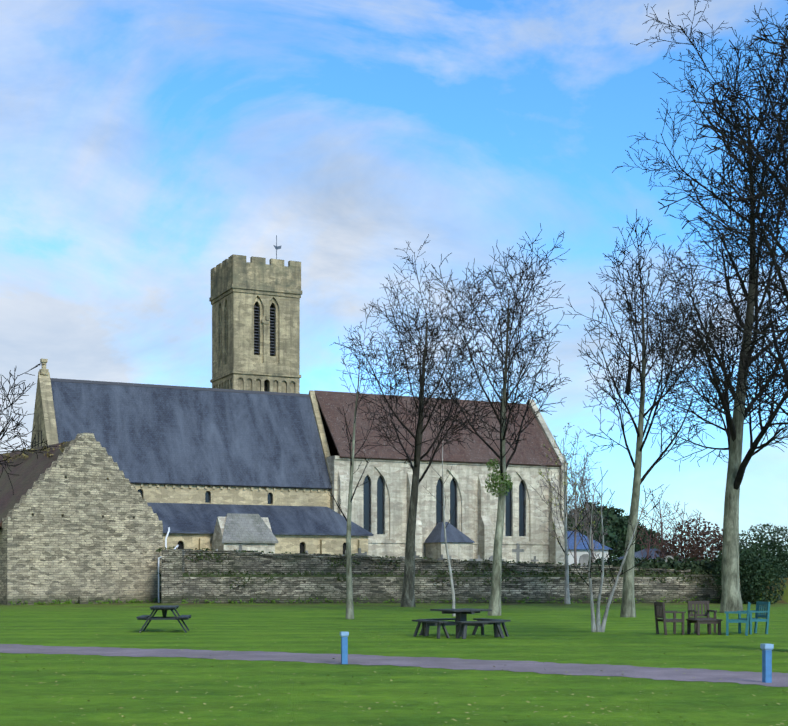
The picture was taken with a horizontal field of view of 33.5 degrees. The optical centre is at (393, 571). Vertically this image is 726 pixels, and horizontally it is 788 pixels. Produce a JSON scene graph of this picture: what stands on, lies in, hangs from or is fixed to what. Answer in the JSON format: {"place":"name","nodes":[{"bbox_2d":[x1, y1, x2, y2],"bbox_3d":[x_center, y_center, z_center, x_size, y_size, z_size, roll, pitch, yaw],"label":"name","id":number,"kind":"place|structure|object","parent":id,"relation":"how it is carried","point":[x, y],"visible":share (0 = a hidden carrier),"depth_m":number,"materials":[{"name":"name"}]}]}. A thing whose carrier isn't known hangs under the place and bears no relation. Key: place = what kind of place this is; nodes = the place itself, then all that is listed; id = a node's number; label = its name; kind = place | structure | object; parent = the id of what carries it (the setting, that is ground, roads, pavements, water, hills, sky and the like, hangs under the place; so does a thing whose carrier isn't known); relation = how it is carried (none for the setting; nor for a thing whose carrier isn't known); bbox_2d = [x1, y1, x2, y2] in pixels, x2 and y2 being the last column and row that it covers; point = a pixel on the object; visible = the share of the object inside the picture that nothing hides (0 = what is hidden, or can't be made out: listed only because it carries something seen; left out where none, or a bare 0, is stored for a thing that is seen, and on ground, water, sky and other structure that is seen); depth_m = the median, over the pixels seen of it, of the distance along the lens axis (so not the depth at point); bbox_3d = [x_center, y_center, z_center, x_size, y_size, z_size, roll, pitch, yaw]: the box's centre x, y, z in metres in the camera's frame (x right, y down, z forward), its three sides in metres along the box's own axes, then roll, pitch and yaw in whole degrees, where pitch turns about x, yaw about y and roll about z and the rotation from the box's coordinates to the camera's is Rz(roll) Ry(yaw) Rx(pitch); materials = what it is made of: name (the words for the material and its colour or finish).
{"place":"outdoors","nodes":[
{"label":"outdoors","id":0,"kind":"place"},
{"bbox_2d":[0,529,1,604],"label":"barn walls","id":1,"kind":"structure","parent":0,"point":[0,566],"depth_m":70.30,"materials":[{"name":"grey stone"}]},
{"bbox_2d":[78,596,87,603],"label":"stone block","id":2,"kind":"structure","parent":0,"point":[83,599],"depth_m":71.93,"materials":[{"name":"beige stone"}]},
{"bbox_2d":[131,483,329,507],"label":"nave walls","id":3,"kind":"structure","parent":0,"point":[194,494],"depth_m":122.05,"materials":[{"name":"beige stone"}]},
{"bbox_2d":[51,381,331,488],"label":"roof","id":4,"kind":"structure","parent":3,"relation":"on","point":[150,435],"depth_m":123.08,"materials":[{"name":"tile"}]},
{"bbox_2d":[138,489,271,503],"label":"clerestory windows","id":5,"kind":"structure","parent":3,"relation":"in","point":[207,496],"depth_m":121.42,"materials":[{"name":"black glass"}]},
{"bbox_2d":[132,483,330,506],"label":"nave corbels","id":6,"kind":"object","parent":3,"relation":"attached to","point":[236,488],"visible":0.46,"depth_m":122.07,"materials":[{"name":"beige stone"}]},
{"bbox_2d":[212,292,299,393],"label":"tower","id":7,"kind":"structure","parent":0,"point":[232,330],"depth_m":131.32,"materials":[{"name":"beige stone"}]},
{"bbox_2d":[209,254,301,382],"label":"tower trim","id":8,"kind":"structure","parent":7,"relation":"attached to","point":[254,275],"depth_m":130.99,"materials":[{"name":"beige stone"}]},
{"bbox_2d":[254,306,275,353],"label":"louvres","id":9,"kind":"object","parent":7,"relation":"in","point":[259,331],"visible":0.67,"depth_m":130.91,"materials":[{"name":"grey wood"}]},
{"bbox_2d":[262,316,269,323],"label":"clock","id":10,"kind":"object","parent":7,"relation":"attached to","point":[265,319],"visible":0.94,"depth_m":130.75,"materials":[{"name":"stone"}]},
{"bbox_2d":[274,235,281,258],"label":"weather vane","id":11,"kind":"object","parent":7,"relation":"attached to","point":[277,247],"visible":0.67,"depth_m":134.68,"materials":[{"name":"grey metal"}]},
{"bbox_2d":[0,603,787,725],"bbox_3d":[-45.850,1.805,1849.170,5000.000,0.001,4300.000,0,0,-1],"label":"ground","id":12,"kind":"structure","parent":0,"point":[555,630],"depth_m":24.02,"materials":[{"name":"green plant"}]},
{"bbox_2d":[0,362,56,494],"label":"tree","id":13,"kind":"object","parent":12,"relation":"on","point":[17,424],"visible":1,"depth_m":46.20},
{"bbox_2d":[2,433,162,604],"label":"stone gable wall","id":14,"kind":"structure","parent":12,"relation":"on","point":[81,519],"depth_m":72.15,"materials":[{"name":"grey stone"}]},
{"bbox_2d":[0,441,70,528],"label":"barn roof","id":15,"kind":"structure","parent":14,"relation":"on","point":[29,470],"depth_m":74.52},
{"bbox_2d":[0,441,66,465],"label":"moss","id":16,"kind":"object","parent":15,"relation":"on","point":[47,453],"visible":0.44,"depth_m":77.00,"materials":[{"name":"green plant"}]},
{"bbox_2d":[158,527,178,602],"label":"barn pipes","id":17,"kind":"object","parent":14,"relation":"attached to","point":[159,565],"visible":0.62,"depth_m":74.89,"materials":[{"name":"white metal"}]},
{"bbox_2d":[136,605,190,632],"bbox_3d":[-6.837,1.431,38.997,1.480,0.772,1.800,0,0,-5],"label":"picnic table","id":18,"kind":"object","parent":12,"relation":"on","point":[164,613],"visible":0.96,"depth_m":38.42,"materials":[{"name":"grey wood"}]},
{"bbox_2d":[30,358,331,508],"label":"nave gables","id":19,"kind":"object","parent":12,"relation":"on","point":[44,420],"visible":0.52,"depth_m":119.43,"materials":[{"name":"beige stone"}]},
{"bbox_2d":[35,431,41,447],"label":"slits","id":20,"kind":"object","parent":19,"relation":"attached to","point":[38,439],"visible":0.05,"depth_m":119.69,"materials":[{"name":"black"}]},
{"bbox_2d":[50,378,309,396],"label":"roof ridge","id":21,"kind":"structure","parent":19,"relation":"on","point":[174,387],"depth_m":125.24,"materials":[{"name":"grey stone"}]},
{"bbox_2d":[147,502,373,535],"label":"aisle roof","id":22,"kind":"structure","parent":19,"relation":"attached to","point":[189,518],"depth_m":120.76,"materials":[{"name":"stone"}]},
{"bbox_2d":[211,517,274,554],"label":"porch walls","id":23,"kind":"structure","parent":12,"relation":"on","point":[219,545],"depth_m":114.63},
{"bbox_2d":[210,513,278,543],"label":"porch roof","id":24,"kind":"structure","parent":23,"relation":"on","point":[246,528],"depth_m":114.88,"materials":[{"name":"grey stone"}]},
{"bbox_2d":[163,535,367,555],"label":"aisle walls","id":25,"kind":"structure","parent":12,"relation":"on","point":[292,545],"depth_m":119.85,"materials":[{"name":"beige stone"}]},
{"bbox_2d":[178,541,345,554],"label":"aisle windows","id":26,"kind":"structure","parent":25,"relation":"in","point":[180,544],"depth_m":120.53,"materials":[{"name":"black glass"}]},
{"bbox_2d":[163,533,368,554],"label":"trim","id":27,"kind":"structure","parent":25,"relation":"attached to","point":[325,546],"depth_m":120.68,"materials":[{"name":"beige stone"}]},
{"bbox_2d":[328,334,384,618],"bbox_3d":[-1.321,-3.508,49.505,1.946,10.932,3.183,0,0,20],"label":"tree","id":28,"kind":"object","parent":12,"relation":"on","point":[349,604],"depth_m":49.01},
{"bbox_2d":[8,596,754,604],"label":"grass tufts","id":29,"kind":"object","parent":12,"relation":"on","point":[136,601],"visible":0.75,"depth_m":73.20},
{"bbox_2d":[3,605,787,725],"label":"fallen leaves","id":30,"kind":"object","parent":12,"relation":"on","point":[369,708],"visible":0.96,"depth_m":18.43,"materials":[{"name":"brown plant"}]},
{"bbox_2d":[329,234,514,606],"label":"tree","id":31,"kind":"object","parent":12,"relation":"on","point":[406,360],"depth_m":65.67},
{"bbox_2d":[423,442,456,616],"bbox_3d":[1.816,-1.721,52.144,1.473,7.356,1.253,0,0,-1],"label":"tree","id":32,"kind":"object","parent":12,"relation":"on","point":[451,582],"depth_m":52.05,"materials":[{"name":"grey wood"}]},
{"bbox_2d":[326,456,559,562],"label":"choir walls","id":33,"kind":"structure","parent":12,"relation":"on","point":[393,475],"depth_m":130.92,"materials":[{"name":"beige stone"}]},
{"bbox_2d":[315,392,561,466],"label":"roof","id":34,"kind":"structure","parent":33,"relation":"on","point":[530,449],"depth_m":132.70,"materials":[{"name":"brown tile"}]},
{"bbox_2d":[314,390,526,405],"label":"roof ridge","id":35,"kind":"structure","parent":34,"relation":"on","point":[332,392],"depth_m":134.35,"materials":[{"name":"brown tile"}]},
{"bbox_2d":[363,476,524,535],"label":"lancet windows","id":36,"kind":"structure","parent":33,"relation":"in","point":[380,506],"depth_m":131.00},
{"bbox_2d":[334,455,563,564],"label":"buttresses","id":37,"kind":"structure","parent":33,"relation":"attached to","point":[485,542],"depth_m":131.80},
{"bbox_2d":[529,399,566,563],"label":"gable coping","id":38,"kind":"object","parent":33,"relation":"attached to","point":[544,428],"depth_m":138.21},
{"bbox_2d":[425,542,472,560],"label":"annex walls","id":39,"kind":"structure","parent":12,"relation":"on","point":[458,550],"depth_m":127.66,"materials":[{"name":"beige stone"}]},
{"bbox_2d":[424,522,474,542],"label":"annex roof","id":40,"kind":"structure","parent":39,"relation":"on","point":[453,534],"depth_m":128.36,"materials":[{"name":"tile"}]},
{"bbox_2d":[162,550,749,603],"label":"yard wall","id":41,"kind":"structure","parent":12,"relation":"on","point":[177,588],"depth_m":73.37,"materials":[{"name":"stone"}]},
{"bbox_2d":[169,549,754,576],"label":"yard wall","id":42,"kind":"structure","parent":41,"relation":"on","point":[275,563],"depth_m":74.46,"materials":[{"name":"stone"}]},
{"bbox_2d":[155,546,717,588],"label":"stone wall","id":43,"kind":"structure","parent":42,"relation":"attached to","point":[506,574],"depth_m":73.81,"materials":[{"name":"grey stone"}]},
{"bbox_2d":[412,608,510,638],"bbox_3d":[1.850,1.437,36.063,2.310,0.774,2.310,0,0,-29],"label":"picnic table","id":44,"kind":"object","parent":12,"relation":"on","point":[461,622],"visible":0.98,"depth_m":35.83,"materials":[{"name":"grey wood"}]},
{"bbox_2d":[389,223,570,615],"bbox_3d":[3.619,-6.050,53.300,7.646,16.050,7.659,0,0,-1],"label":"tree","id":45,"kind":"object","parent":12,"relation":"on","point":[511,359],"depth_m":53.02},
{"bbox_2d":[485,458,512,496],"bbox_3d":[4.266,-3.796,53.058,1.165,1.616,1.200,0,0,-1],"label":"mistletoe","id":46,"kind":"object","parent":45,"relation":"attached to","point":[493,477],"visible":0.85,"depth_m":52.96,"materials":[{"name":"green plant"}]},
{"bbox_2d":[538,423,609,603],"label":"tree","id":47,"kind":"object","parent":12,"relation":"on","point":[567,597],"depth_m":71.58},
{"bbox_2d":[570,470,607,631],"bbox_3d":[5.779,-0.493,38.623,1.014,4.908,1.199,0,0,-1],"label":"tree","id":48,"kind":"object","parent":12,"relation":"on","point":[593,625],"depth_m":38.61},
{"bbox_2d":[575,467,626,631],"bbox_3d":[6.159,-0.554,38.484,1.086,5.027,1.550,0,0,35],"label":"tree","id":49,"kind":"object","parent":12,"relation":"on","point":[598,627],"depth_m":38.62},
{"bbox_2d":[601,484,663,631],"bbox_3d":[7.085,-0.307,38.793,1.667,4.567,1.363,0,0,-40],"label":"tree","id":50,"kind":"object","parent":12,"relation":"on","point":[603,623],"depth_m":38.84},
{"bbox_2d":[562,209,733,616],"bbox_3d":[9.939,-5.913,50.059,6.738,15.778,7.035,0,0,-1],"label":"tree","id":51,"kind":"object","parent":12,"relation":"on","point":[631,320],"depth_m":49.88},
{"bbox_2d":[626,344,631,393],"bbox_3d":[9.574,-8.256,53.401,0.256,2.050,0.194,0,0,-1],"label":"branch","id":52,"kind":"object","parent":51,"relation":"attached to","point":[629,376],"visible":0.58,"depth_m":53.34,"materials":[{"name":"plant"}]},
{"bbox_2d":[654,602,685,634],"bbox_3d":[7.860,1.344,37.309,0.700,0.928,0.660,0,0,-11],"label":"chair","id":53,"kind":"object","parent":12,"relation":"on","point":[658,606],"visible":0.98,"depth_m":37.12,"materials":[{"name":"brown wood"}]},
{"bbox_2d":[567,502,787,603],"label":"evergreens","id":54,"kind":"object","parent":12,"relation":"on","point":[756,558],"visible":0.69,"depth_m":75.06,"materials":[{"name":"green plant"}]},
{"bbox_2d":[612,0,787,612],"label":"tree","id":55,"kind":"object","parent":12,"relation":"on","point":[724,401],"depth_m":56.64,"materials":[{"name":"brown plant"}]},
{"bbox_2d":[687,601,716,632],"bbox_3d":[9.041,1.344,38.401,0.660,0.928,0.700,0,0,-6],"label":"chair","id":56,"kind":"object","parent":12,"relation":"on","point":[695,615],"visible":0.77,"depth_m":38.65,"materials":[{"name":"brown wood"}]},
{"bbox_2d":[686,619,721,634],"bbox_3d":[8.824,1.585,37.235,0.765,0.440,0.760,0,0,-11],"label":"low table","id":57,"kind":"object","parent":12,"relation":"on","point":[709,622],"visible":1,"depth_m":36.95,"materials":[{"name":"brown wood"}]},
{"bbox_2d":[658,14,787,415],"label":"tree","id":58,"kind":"object","parent":12,"relation":"on","point":[777,268],"visible":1,"depth_m":28.97,"materials":[{"name":"plant"}]},
{"bbox_2d":[725,602,750,635],"bbox_3d":[9.690,1.344,36.904,0.700,0.928,0.660,0,0,14],"label":"chair","id":59,"kind":"object","parent":12,"relation":"on","point":[746,620],"visible":1,"depth_m":36.63,"materials":[{"name":"teal wood"}]},
{"bbox_2d":[738,601,769,633],"bbox_3d":[10.370,1.344,37.727,0.700,0.928,0.660,0,0,-16],"label":"chair","id":60,"kind":"object","parent":12,"relation":"on","point":[762,606],"visible":0.92,"depth_m":37.61,"materials":[{"name":"teal wood"}]},
{"bbox_2d":[758,577,787,602],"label":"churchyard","id":61,"kind":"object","parent":12,"relation":"on","point":[784,596],"depth_m":74.68,"materials":[{"name":"green plant"}]},
{"bbox_2d":[215,544,683,565],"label":"graves","id":62,"kind":"object","parent":61,"relation":"on","point":[583,558],"visible":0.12,"depth_m":82.75,"materials":[{"name":"stone"}]},
{"bbox_2d":[560,456,613,561],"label":"bare tree","id":63,"kind":"object","parent":61,"relation":"on","point":[593,520],"depth_m":130.72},
{"bbox_2d":[628,499,670,559],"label":"bare tree","id":64,"kind":"object","parent":61,"relation":"on","point":[652,529],"depth_m":112.39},
{"bbox_2d":[636,486,684,555],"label":"bare tree","id":65,"kind":"object","parent":61,"relation":"on","point":[657,537],"depth_m":108.47,"materials":[{"name":"wood"}]},
{"bbox_2d":[662,503,699,557],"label":"bare tree","id":66,"kind":"object","parent":61,"relation":"on","point":[690,516],"depth_m":104.63,"materials":[{"name":"wood"}]},
{"bbox_2d":[588,555,783,577],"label":"hedge","id":67,"kind":"object","parent":61,"relation":"on","point":[697,566],"visible":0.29,"depth_m":75.11,"materials":[{"name":"green plant"}]},
{"bbox_2d":[675,510,713,557],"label":"bare tree","id":68,"kind":"object","parent":61,"relation":"on","point":[690,530],"depth_m":100.58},
{"bbox_2d":[654,517,739,561],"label":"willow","id":69,"kind":"object","parent":61,"relation":"on","point":[701,549],"visible":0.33,"depth_m":85.43,"materials":[{"name":"plant"}]},
{"bbox_2d":[0,644,787,686],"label":"path","id":70,"kind":"structure","parent":0,"point":[779,679],"depth_m":25.77,"materials":[{"name":"grey asphalt"}]},
{"bbox_2d":[341,637,347,663],"bbox_3d":[-0.963,1.540,25.382,0.110,0.530,0.110,0,0,-13],"label":"bollard","id":71,"kind":"object","parent":70,"relation":"on","point":[344,650],"visible":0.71,"depth_m":25.33,"materials":[{"name":"blue metal"}]},
{"bbox_2d":[340,632,348,636],"bbox_3d":[-0.963,1.225,25.382,0.150,0.100,0.150,0,0,-13],"label":"bollard cap","id":72,"kind":"object","parent":71,"relation":"on","point":[344,634],"visible":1,"depth_m":25.31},
{"bbox_2d":[762,650,771,682],"bbox_3d":[6.029,1.540,21.148,0.110,0.530,0.110,0,0,-13],"label":"bollard","id":73,"kind":"object","parent":70,"relation":"on","point":[766,666],"visible":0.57,"depth_m":21.10,"materials":[{"name":"blue metal"}]},
{"bbox_2d":[760,644,773,649],"bbox_3d":[6.029,1.225,21.148,0.150,0.100,0.150,0,0,-13],"label":"bollard cap","id":74,"kind":"object","parent":73,"relation":"on","point":[766,646],"visible":1,"depth_m":21.08,"materials":[{"name":"white metal"}]},
{"bbox_2d":[0,0,787,568],"label":"sky","id":75,"kind":"structure","parent":0,"point":[146,145],"materials":[{"name":"blue"}]},
{"bbox_2d":[529,429,609,564],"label":"bare tree","id":76,"kind":"object","parent":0,"point":[571,483],"depth_m":120.04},
{"bbox_2d":[568,549,608,564],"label":"building wall","id":77,"kind":"structure","parent":0,"point":[580,552],"depth_m":150.34,"materials":[{"name":"white paint"}]},
{"bbox_2d":[567,531,612,549],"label":"house roof","id":78,"kind":"structure","parent":77,"relation":"on","point":[580,545],"depth_m":151.17,"materials":[{"name":"blue tile"}]},
{"bbox_2d":[614,549,684,559],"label":"house roof","id":79,"kind":"structure","parent":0,"point":[640,553],"depth_m":136.92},
{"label":"trunk","id":80,"kind":"object","parent":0,"visible":0},
{"bbox_2d":[567,491,587,531],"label":"bare tree","id":81,"kind":"object","parent":80,"relation":"attached to","point":[571,516],"visible":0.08,"depth_m":161.08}
]}

